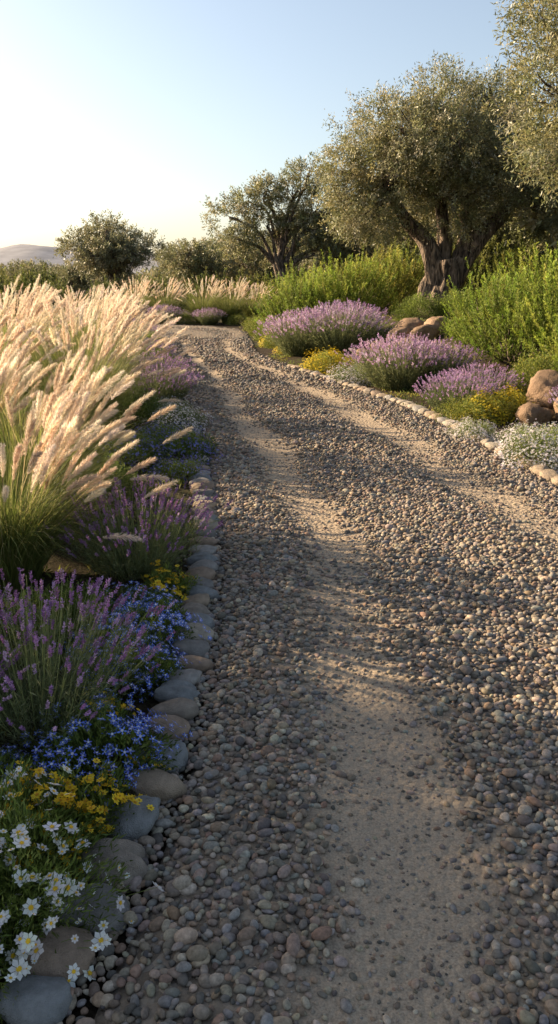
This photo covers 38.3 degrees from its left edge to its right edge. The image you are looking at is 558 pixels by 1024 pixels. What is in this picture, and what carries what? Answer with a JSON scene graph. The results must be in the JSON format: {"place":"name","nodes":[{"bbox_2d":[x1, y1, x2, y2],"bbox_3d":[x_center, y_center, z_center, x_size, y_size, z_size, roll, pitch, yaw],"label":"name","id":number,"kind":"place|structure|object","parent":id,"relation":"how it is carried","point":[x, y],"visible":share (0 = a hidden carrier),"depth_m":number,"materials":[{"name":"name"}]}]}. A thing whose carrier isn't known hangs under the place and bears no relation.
{"place":"outdoors","nodes":[
{"label":"outdoors","id":0,"kind":"place"},
{"bbox_2d":[0,244,177,273],"bbox_3d":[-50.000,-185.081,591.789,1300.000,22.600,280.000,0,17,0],"label":"hills","id":1,"kind":"structure","parent":0,"point":[27,252],"depth_m":514.56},
{"bbox_2d":[127,270,193,313],"bbox_3d":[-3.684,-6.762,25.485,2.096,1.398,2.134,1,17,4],"label":"fountain grass","id":2,"kind":"object","parent":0,"point":[167,301],"depth_m":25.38,"materials":[{"name":"beige plant"}]},
{"bbox_2d":[176,267,234,322],"bbox_3d":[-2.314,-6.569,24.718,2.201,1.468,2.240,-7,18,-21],"label":"fountain grass","id":3,"kind":"object","parent":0,"point":[193,306],"depth_m":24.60,"materials":[{"name":"beige plant"}]},
{"bbox_2d":[202,267,270,323],"bbox_3d":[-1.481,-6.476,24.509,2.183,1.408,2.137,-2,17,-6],"label":"fountain grass","id":4,"kind":"object","parent":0,"point":[229,308],"depth_m":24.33,"materials":[{"name":"beige plant"}]},
{"bbox_2d":[231,282,277,320],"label":"fountain grass","id":5,"kind":"object","parent":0,"point":[249,313],"depth_m":24.94,"materials":[{"name":"plant"}]},
{"bbox_2d":[0,285,557,1023],"bbox_3d":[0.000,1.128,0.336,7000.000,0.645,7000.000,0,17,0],"label":"ground","id":6,"kind":"structure","parent":0,"point":[58,561],"depth_m":4.36,"materials":[{"name":"soil"}]},
{"bbox_2d":[0,590,51,700],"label":"lavender bush","id":7,"kind":"object","parent":6,"relation":"on","point":[4,664],"visible":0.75,"depth_m":2.65,"materials":[{"name":"purple plant"}]},
{"bbox_2d":[0,975,72,1023],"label":"edging cobble","id":8,"kind":"object","parent":6,"relation":"on","point":[43,1000],"visible":0.98,"depth_m":1.65,"materials":[{"name":"stone"}]},
{"bbox_2d":[0,755,83,824],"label":"yellow flower clump","id":9,"kind":"object","parent":6,"relation":"on","point":[23,780],"visible":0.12,"depth_m":2.27,"materials":[{"name":"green plant"}]},
{"bbox_2d":[0,881,88,1022],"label":"white daisy clump","id":10,"kind":"object","parent":6,"relation":"on","point":[18,939],"visible":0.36,"depth_m":1.78,"materials":[{"name":"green plant"}]},
{"bbox_2d":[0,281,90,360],"bbox_3d":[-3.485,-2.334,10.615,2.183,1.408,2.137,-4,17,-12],"label":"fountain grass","id":11,"kind":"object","parent":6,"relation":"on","point":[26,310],"depth_m":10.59,"materials":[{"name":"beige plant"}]},
{"bbox_2d":[0,837,94,982],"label":"white daisy clump","id":12,"kind":"object","parent":6,"relation":"on","point":[25,968],"visible":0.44,"depth_m":1.79,"materials":[{"name":"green plant"}]},
{"bbox_2d":[0,585,94,674],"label":"lavender plant","id":13,"kind":"object","parent":6,"relation":"on","point":[36,600],"visible":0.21,"depth_m":3.25,"materials":[{"name":"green plant"}]},
{"bbox_2d":[13,263,82,309],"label":"fountain grass","id":14,"kind":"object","parent":6,"relation":"on","point":[43,277],"depth_m":29.59,"materials":[{"name":"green plant"}]},
{"bbox_2d":[0,334,96,450],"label":"fountain grass","id":15,"kind":"object","parent":6,"relation":"on","point":[6,379],"depth_m":5.08,"materials":[{"name":"beige plant"}]},
{"bbox_2d":[14,925,95,979],"bbox_3d":[-0.501,0.992,1.792,0.181,0.092,0.147,-4,15,-9],"label":"edging cobble","id":16,"kind":"object","parent":6,"relation":"on","point":[50,962],"visible":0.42,"depth_m":1.76,"materials":[{"name":"stone"}]},
{"bbox_2d":[0,764,110,872],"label":"yellow flower clump","id":17,"kind":"object","parent":6,"relation":"on","point":[60,801],"visible":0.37,"depth_m":2.14,"materials":[{"name":"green plant"}]},
{"bbox_2d":[0,274,112,421],"bbox_3d":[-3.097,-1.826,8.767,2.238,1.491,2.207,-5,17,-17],"label":"fountain grass","id":18,"kind":"object","parent":6,"relation":"on","point":[36,302],"depth_m":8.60,"materials":[{"name":"beige plant"}]},
{"bbox_2d":[22,824,105,884],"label":"yellow flowers","id":19,"kind":"object","parent":6,"relation":"on","point":[79,851],"visible":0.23,"depth_m":2.07,"materials":[{"name":"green plant"}]},
{"bbox_2d":[0,756,129,944],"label":"white daisy clump","id":20,"kind":"object","parent":6,"relation":"on","point":[24,841],"visible":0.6,"depth_m":2.02,"materials":[{"name":"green plant"}]},
{"bbox_2d":[25,578,116,634],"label":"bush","id":21,"kind":"object","parent":6,"relation":"on","point":[75,596],"visible":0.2,"depth_m":3.51,"materials":[{"name":"green plant"}]},
{"bbox_2d":[50,259,94,299],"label":"background tree","id":22,"kind":"object","parent":6,"relation":"on","point":[73,280],"visible":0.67,"depth_m":44.77,"materials":[{"name":"green plant"}]},
{"bbox_2d":[0,773,164,987],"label":"white daisy clump","id":23,"kind":"object","parent":6,"relation":"on","point":[65,888],"visible":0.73,"depth_m":1.85,"materials":[{"name":"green plant"}]},
{"bbox_2d":[0,568,175,751],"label":"lavender bush","id":24,"kind":"object","parent":6,"relation":"on","point":[66,693],"visible":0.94,"depth_m":2.67,"materials":[{"name":"purple plant"}]},
{"bbox_2d":[0,383,177,593],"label":"fountain grass","id":25,"kind":"object","parent":6,"relation":"on","point":[25,543],"depth_m":3.77,"materials":[{"name":"beige plant"}]},
{"bbox_2d":[48,593,129,648],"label":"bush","id":26,"kind":"object","parent":6,"relation":"on","point":[97,606],"visible":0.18,"depth_m":3.41,"materials":[{"name":"green plant"}]},
{"bbox_2d":[49,883,129,936],"bbox_3d":[-0.448,0.959,1.930,0.190,0.086,0.138,8,21,11],"label":"edging cobble","id":27,"kind":"object","parent":6,"relation":"on","point":[116,925],"visible":0.41,"depth_m":1.89,"materials":[{"name":"stone"}]},
{"bbox_2d":[31,757,154,838],"bbox_3d":[-0.538,0.800,2.236,0.341,0.212,0.339,15,22,41],"label":"yellow flower clump","id":28,"kind":"object","parent":6,"relation":"on","point":[117,797],"visible":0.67,"depth_m":2.22,"materials":[{"name":"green plant"}]},
{"bbox_2d":[0,341,193,531],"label":"fountain grass","id":29,"kind":"object","parent":6,"relation":"on","point":[87,398],"depth_m":4.55,"materials":[{"name":"beige plant"}]},
{"bbox_2d":[3,694,192,822],"bbox_3d":[-0.535,0.718,2.478,0.567,0.231,0.560,-10,19,-31],"label":"blue flower mound","id":30,"kind":"object","parent":6,"relation":"on","point":[119,736],"visible":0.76,"depth_m":2.44,"materials":[{"name":"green plant"}]},
{"bbox_2d":[0,282,199,443],"bbox_3d":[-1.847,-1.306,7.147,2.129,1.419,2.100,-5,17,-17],"label":"fountain grass","id":31,"kind":"object","parent":6,"relation":"on","point":[110,364],"depth_m":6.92,"materials":[{"name":"beige plant"}]},
{"bbox_2d":[71,838,147,891],"bbox_3d":[-0.435,0.915,2.080,0.214,0.100,0.150,0,17,14],"label":"edging cobble","id":32,"kind":"object","parent":6,"relation":"on","point":[127,851],"visible":0.58,"depth_m":2.05,"materials":[{"name":"stone"}]},
{"bbox_2d":[53,209,167,297],"bbox_3d":[-7.950,-11.954,38.157,5.227,4.637,5.159,0,17,0],"label":"olive tree","id":33,"kind":"object","parent":6,"relation":"on","point":[108,251],"visible":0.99,"depth_m":37.24,"materials":[{"name":"green plant"}]},
{"bbox_2d":[72,451,156,513],"bbox_3d":[-1.210,-0.224,5.431,0.686,0.352,0.669,6,18,20],"label":"green herb mound","id":34,"kind":"object","parent":6,"relation":"on","point":[127,480],"visible":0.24,"depth_m":5.40,"materials":[{"name":"green plant"}]},
{"bbox_2d":[57,610,172,690],"bbox_3d":[-0.673,0.525,3.163,0.501,0.207,0.507,0,17,2],"label":"blue flower mound","id":35,"kind":"object","parent":6,"relation":"on","point":[108,625],"visible":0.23,"depth_m":3.17,"materials":[{"name":"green plant"}]},
{"bbox_2d":[61,625,192,710],"bbox_3d":[-0.584,0.556,3.058,0.501,0.207,0.507,-15,22,-41],"label":"blue flower mound","id":36,"kind":"object","parent":6,"relation":"on","point":[163,658],"visible":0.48,"depth_m":2.97,"materials":[{"name":"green plant"}]},
{"bbox_2d":[98,795,160,840],"bbox_3d":[-0.424,0.865,2.239,0.192,0.090,0.155,-11,18,2],"label":"edging cobble","id":37,"kind":"object","parent":6,"relation":"on","point":[137,824],"visible":0.59,"depth_m":2.20,"materials":[{"name":"stone"}]},
{"bbox_2d":[30,475,232,582],"bbox_3d":[-0.762,0.074,4.126,1.005,0.501,0.995,11,20,33],"label":"lavender bush","id":38,"kind":"object","parent":6,"relation":"on","point":[152,549],"visible":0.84,"depth_m":4.01,"materials":[{"name":"purple plant"}]},
{"bbox_2d":[86,427,184,472],"bbox_3d":[-1.272,-0.505,6.411,0.932,0.327,0.922,14,22,39],"label":"blue flower mound","id":39,"kind":"object","parent":6,"relation":"on","point":[144,455],"visible":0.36,"depth_m":6.32,"materials":[{"name":"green plant"}]},
{"bbox_2d":[103,385,168,431],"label":"green herb mound","id":40,"kind":"object","parent":6,"relation":"on","point":[152,406],"visible":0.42,"depth_m":7.91,"materials":[{"name":"green plant"}]},
{"bbox_2d":[104,580,181,621],"bbox_3d":[-0.624,0.412,3.600,0.413,0.170,0.418,-6,18,-19],"label":"blue flower mound","id":41,"kind":"object","parent":6,"relation":"on","point":[132,593],"visible":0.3,"depth_m":3.62,"materials":[{"name":"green plant"}]},
{"bbox_2d":[95,593,211,655],"bbox_3d":[-0.523,0.467,3.358,0.507,0.207,0.501,2,17,8],"label":"blue flower mound","id":42,"kind":"object","parent":6,"relation":"on","point":[170,618],"visible":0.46,"depth_m":3.34,"materials":[{"name":"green plant"}]},
{"bbox_2d":[122,768,186,805],"bbox_3d":[-0.375,0.822,2.397,0.205,0.103,0.132,-2,14,-3],"label":"edging cobble","id":43,"kind":"object","parent":6,"relation":"on","point":[162,785],"visible":0.6,"depth_m":2.35,"materials":[{"name":"stone"}]},
{"bbox_2d":[133,739,187,772],"bbox_3d":[-0.371,0.780,2.533,0.173,0.092,0.141,-9,23,-1],"label":"edging cobble","id":44,"kind":"object","parent":6,"relation":"on","point":[181,757],"visible":0.41,"depth_m":2.50,"materials":[{"name":"stone"}]},
{"bbox_2d":[128,350,195,382],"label":"lavender bush","id":45,"kind":"object","parent":6,"relation":"on","point":[172,363],"visible":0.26,"depth_m":10.59,"materials":[{"name":"purple plant"}]},
{"bbox_2d":[131,420,196,450],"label":"blue flower mound","id":46,"kind":"object","parent":6,"relation":"on","point":[150,429],"visible":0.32,"depth_m":7.17,"materials":[{"name":"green plant"}]},
{"bbox_2d":[128,362,202,406],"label":"lavender bush","id":47,"kind":"object","parent":6,"relation":"on","point":[167,388],"visible":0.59,"depth_m":9.12,"materials":[{"name":"purple plant"}]},
{"bbox_2d":[142,714,190,741],"bbox_3d":[-0.379,0.728,2.679,0.165,0.084,0.134,0,16,6],"label":"edging cobble","id":48,"kind":"object","parent":6,"relation":"on","point":[179,721],"visible":0.43,"depth_m":2.65,"materials":[{"name":"stone"}]},
{"bbox_2d":[136,559,202,603],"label":"yellow flower clump","id":49,"kind":"object","parent":6,"relation":"on","point":[160,578],"visible":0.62,"depth_m":3.78,"materials":[{"name":"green plant"}]},
{"bbox_2d":[148,697,198,720],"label":"edging cobble","id":50,"kind":"object","parent":6,"relation":"on","point":[185,708],"visible":0.73,"depth_m":2.76,"materials":[{"name":"stone"}]},
{"bbox_2d":[138,401,210,436],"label":"white alyssum mound","id":51,"kind":"object","parent":6,"relation":"on","point":[179,416],"visible":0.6,"depth_m":7.76,"materials":[{"name":"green plant"}]},
{"bbox_2d":[124,424,231,469],"bbox_3d":[-0.874,-0.557,6.615,0.870,0.309,0.881,-8,18,-24],"label":"blue flower mound","id":52,"kind":"object","parent":6,"relation":"on","point":[184,442],"visible":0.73,"depth_m":6.54,"materials":[{"name":"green plant"}]},
{"bbox_2d":[147,456,208,485],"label":"blue flower mound","id":53,"kind":"object","parent":6,"relation":"on","point":[177,468],"visible":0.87,"depth_m":6.02,"materials":[{"name":"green plant"}]},
{"bbox_2d":[154,679,202,703],"bbox_3d":[-0.362,0.664,2.919,0.180,0.084,0.126,10,17,-2],"label":"edging cobble","id":54,"kind":"object","parent":6,"relation":"on","point":[170,689],"visible":0.73,"depth_m":2.89,"materials":[{"name":"stone"}]},
{"bbox_2d":[166,669,201,685],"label":"edging cobble","id":55,"kind":"object","parent":6,"relation":"on","point":[192,676],"visible":0.65,"depth_m":3.00,"materials":[{"name":"stone"}]},
{"bbox_2d":[172,639,209,657],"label":"edging cobble","id":56,"kind":"object","parent":6,"relation":"on","point":[200,648],"visible":0.66,"depth_m":3.22,"materials":[{"name":"stone"}]},
{"bbox_2d":[154,237,231,291],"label":"background tree","id":57,"kind":"object","parent":6,"relation":"on","point":[182,261],"visible":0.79,"depth_m":43.33,"materials":[{"name":"green plant"}]},
{"bbox_2d":[174,655,213,673],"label":"edging cobble","id":58,"kind":"object","parent":6,"relation":"on","point":[203,665],"visible":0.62,"depth_m":3.10,"materials":[{"name":"stone"}]},
{"bbox_2d":[174,622,213,641],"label":"edging cobble","id":59,"kind":"object","parent":6,"relation":"on","point":[202,632],"visible":0.46,"depth_m":3.34,"materials":[{"name":"stone"}]},
{"bbox_2d":[190,307,227,324],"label":"lavender bush","id":60,"kind":"object","parent":6,"relation":"on","point":[207,316],"visible":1,"depth_m":23.89,"materials":[{"name":"purple plant"}]},
{"bbox_2d":[0,263,472,289],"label":"distant woods","id":61,"kind":"object","parent":6,"relation":"on","point":[152,272],"visible":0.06,"depth_m":83.49,"materials":[{"name":"green plant"}]},
{"bbox_2d":[219,228,291,293],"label":"background tree","id":62,"kind":"object","parent":6,"relation":"on","point":[250,262],"visible":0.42,"depth_m":44.04,"materials":[{"name":"green plant"}]},
{"bbox_2d":[0,307,556,980],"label":"ground cover","id":63,"kind":"object","parent":6,"relation":"on","point":[194,527],"visible":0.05,"depth_m":5.35,"materials":[{"name":"green plant"}]},
{"bbox_2d":[199,152,361,281],"bbox_3d":[0.132,-10.335,30.355,6.346,6.012,2.835,0,17,0],"label":"olive tree","id":64,"kind":"object","parent":6,"relation":"on","point":[303,218],"visible":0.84,"depth_m":29.85,"materials":[{"name":"green plant"}]},
{"bbox_2d":[258,221,315,280],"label":"background tree","id":65,"kind":"object","parent":6,"relation":"on","point":[264,267],"visible":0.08,"depth_m":42.32,"materials":[{"name":"green plant"}]},
{"bbox_2d":[248,263,337,332],"bbox_3d":[0.479,-5.129,19.550,2.358,1.800,2.362,9,19,26],"label":"green shrub","id":66,"kind":"object","parent":6,"relation":"on","point":[293,294],"visible":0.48,"depth_m":19.30,"materials":[{"name":"green plant"}]},
{"bbox_2d":[254,308,347,355],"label":"lavender bush","id":67,"kind":"object","parent":6,"relation":"on","point":[293,344],"visible":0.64,"depth_m":14.62,"materials":[{"name":"purple plant"}]},
{"bbox_2d":[286,266,361,318],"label":"green shrub","id":68,"kind":"object","parent":6,"relation":"on","point":[331,294],"visible":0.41,"depth_m":18.98,"materials":[{"name":"green plant"}]},
{"bbox_2d":[299,346,350,374],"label":"yellow flower clump","id":69,"kind":"object","parent":6,"relation":"on","point":[325,360],"visible":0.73,"depth_m":12.34,"materials":[{"name":"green plant"}]},
{"bbox_2d":[283,300,395,354],"bbox_3d":[1.001,-3.319,14.384,2.093,0.946,1.978,13,21,37],"label":"lavender bush","id":70,"kind":"object","parent":6,"relation":"on","point":[343,336],"visible":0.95,"depth_m":14.06,"materials":[{"name":"purple plant"}]},
{"bbox_2d":[326,359,371,384],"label":"white alyssum mound","id":71,"kind":"object","parent":6,"relation":"on","point":[348,373],"visible":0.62,"depth_m":11.11,"materials":[{"name":"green plant"}]},
{"bbox_2d":[308,245,404,316],"bbox_3d":[1.807,-5.536,19.605,2.558,1.950,2.554,5,17,15],"label":"green shrub","id":72,"kind":"object","parent":6,"relation":"on","point":[368,293],"visible":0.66,"depth_m":19.31,"materials":[{"name":"green plant"}]},
{"bbox_2d":[299,201,413,278],"bbox_3d":[3.115,-9.982,31.368,4.976,4.397,4.878,-4,17,-12],"label":"background tree","id":73,"kind":"object","parent":6,"relation":"on","point":[350,248],"visible":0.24,"depth_m":30.02,"materials":[{"name":"green plant"}]},
{"bbox_2d":[343,246,419,311],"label":"yellow green shrub","id":74,"kind":"object","parent":6,"relation":"on","point":[400,288],"visible":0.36,"depth_m":20.88,"materials":[{"name":"green plant"}]},
{"bbox_2d":[354,236,424,308],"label":"yellow green shrub","id":75,"kind":"object","parent":6,"relation":"on","point":[416,271],"visible":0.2,"depth_m":22.14,"materials":[{"name":"green plant"}]},
{"bbox_2d":[334,331,458,390],"bbox_3d":[1.553,-2.018,10.672,1.675,0.757,1.582,3,17,10],"label":"lavender bush","id":76,"kind":"object","parent":6,"relation":"on","point":[389,370],"visible":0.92,"depth_m":10.44,"materials":[{"name":"purple plant"}]},
{"bbox_2d":[368,233,434,294],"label":"dark green shrub","id":77,"kind":"object","parent":6,"relation":"on","point":[415,256],"visible":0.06,"depth_m":23.86,"materials":[{"name":"green plant"}]},
{"bbox_2d":[390,291,444,318],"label":"green herb mound","id":78,"kind":"object","parent":6,"relation":"on","point":[426,305],"visible":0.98,"depth_m":16.25,"materials":[{"name":"green plant"}]},
{"bbox_2d":[303,51,557,312],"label":"olive tree","id":79,"kind":"object","parent":6,"relation":"on","point":[454,166],"visible":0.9,"depth_m":16.95,"materials":[{"name":"green plant"}]},
{"bbox_2d":[361,179,514,262],"bbox_3d":[5.240,-9.165,26.644,5.581,4.632,4.674,7,18,22],"label":"background tree","id":80,"kind":"object","parent":6,"relation":"on","point":[401,240],"visible":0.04,"depth_m":26.09,"materials":[{"name":"green plant"}]},
{"bbox_2d":[393,337,487,385],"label":"lavender bush","id":81,"kind":"object","parent":6,"relation":"on","point":[451,363],"visible":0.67,"depth_m":10.36,"materials":[{"name":"purple plant"}]},
{"bbox_2d":[413,368,506,413],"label":"lavender bush","id":82,"kind":"object","parent":6,"relation":"on","point":[449,389],"visible":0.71,"depth_m":8.66,"materials":[{"name":"purple plant"}]},
{"bbox_2d":[430,393,499,425],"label":"yellow green shrub","id":83,"kind":"object","parent":6,"relation":"on","point":[465,406],"visible":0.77,"depth_m":8.22,"materials":[{"name":"green plant"}]},
{"bbox_2d":[420,230,516,296],"bbox_3d":[5.699,-6.975,22.735,3.280,2.409,3.176,15,22,41],"label":"dark green shrub","id":84,"kind":"object","parent":6,"relation":"on","point":[482,260],"visible":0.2,"depth_m":22.37,"materials":[{"name":"green plant"}]},
{"bbox_2d":[438,417,498,441],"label":"white alyssum mound","id":85,"kind":"object","parent":6,"relation":"on","point":[472,427],"visible":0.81,"depth_m":7.38,"materials":[{"name":"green plant"}]},
{"bbox_2d":[446,387,516,426],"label":"yellow flower clump","id":86,"kind":"object","parent":6,"relation":"on","point":[489,406],"visible":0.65,"depth_m":8.25,"materials":[{"name":"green plant"}]},
{"bbox_2d":[439,361,526,397],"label":"lavender bush","id":87,"kind":"object","parent":6,"relation":"on","point":[488,374],"visible":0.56,"depth_m":9.17,"materials":[{"name":"purple plant"}]},
{"bbox_2d":[436,257,539,342],"bbox_3d":[3.117,-3.105,11.910,1.680,1.322,1.683,-8,18,-26],"label":"green shrub","id":88,"kind":"object","parent":6,"relation":"on","point":[455,316],"visible":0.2,"depth_m":11.79,"materials":[{"name":"green plant"}]},
{"bbox_2d":[442,253,557,364],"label":"green shrub","id":89,"kind":"object","parent":6,"relation":"on","point":[493,321],"visible":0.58,"depth_m":10.46,"materials":[{"name":"green plant"}]},
{"bbox_2d":[471,383,529,419],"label":"yellow flower clump","id":90,"kind":"object","parent":6,"relation":"on","point":[519,401],"visible":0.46,"depth_m":8.48,"materials":[{"name":"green plant"}]},
{"bbox_2d":[466,234,557,310],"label":"yellow green shrub","id":91,"kind":"object","parent":6,"relation":"on","point":[516,264],"visible":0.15,"depth_m":17.61,"materials":[{"name":"green plant"}]},
{"bbox_2d":[471,0,557,214],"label":"olive tree","id":92,"kind":"object","parent":6,"relation":"on","point":[548,134],"visible":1,"depth_m":10.27,"materials":[{"name":"green plant"}]},
{"bbox_2d":[472,122,556,264],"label":"background tree","id":93,"kind":"object","parent":6,"relation":"on","point":[502,230],"visible":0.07,"depth_m":24.52,"materials":[{"name":"green plant"}]},
{"bbox_2d":[494,418,557,471],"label":"white alyssum mound","id":94,"kind":"object","parent":6,"relation":"on","point":[516,443],"visible":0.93,"depth_m":6.38,"materials":[{"name":"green plant"}]},
{"bbox_2d":[495,244,557,358],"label":"green shrub","id":95,"kind":"object","parent":6,"relation":"on","point":[551,298],"visible":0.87,"depth_m":9.75,"materials":[{"name":"green plant"}]},
{"bbox_2d":[495,242,557,333],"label":"green shrub","id":96,"kind":"object","parent":6,"relation":"on","point":[537,269],"visible":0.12,"depth_m":11.30,"materials":[{"name":"green plant"}]},
{"bbox_2d":[502,173,557,266],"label":"background tree","id":97,"kind":"object","parent":6,"relation":"on","point":[549,220],"visible":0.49,"depth_m":17.59,"materials":[{"name":"green plant"}]},
{"bbox_2d":[505,346,557,389],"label":"yellow green shrub","id":98,"kind":"object","parent":6,"relation":"on","point":[522,368],"visible":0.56,"depth_m":9.33,"materials":[{"name":"green plant"}]},
{"bbox_2d":[515,402,553,426],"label":"boulder","id":99,"kind":"object","parent":6,"relation":"on","point":[530,411],"visible":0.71,"depth_m":7.89,"materials":[{"name":"stone"}]},
{"bbox_2d":[526,369,557,408],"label":"boulder","id":100,"kind":"object","parent":6,"relation":"on","point":[542,382],"visible":0.74,"depth_m":8.57,"materials":[{"name":"stone"}]},
{"bbox_2d":[0,0,557,252],"label":"sky","id":101,"kind":"structure","parent":0,"point":[141,110],"materials":[{"name":"blue"}]},
{"bbox_2d":[4,324,557,1023],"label":"gravel","id":102,"kind":"structure","parent":0,"point":[288,404],"depth_m":2.91,"materials":[{"name":"grey gravel"}]},
{"bbox_2d":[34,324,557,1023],"bbox_3d":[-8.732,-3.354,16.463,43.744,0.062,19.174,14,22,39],"label":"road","id":103,"kind":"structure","parent":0,"point":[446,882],"depth_m":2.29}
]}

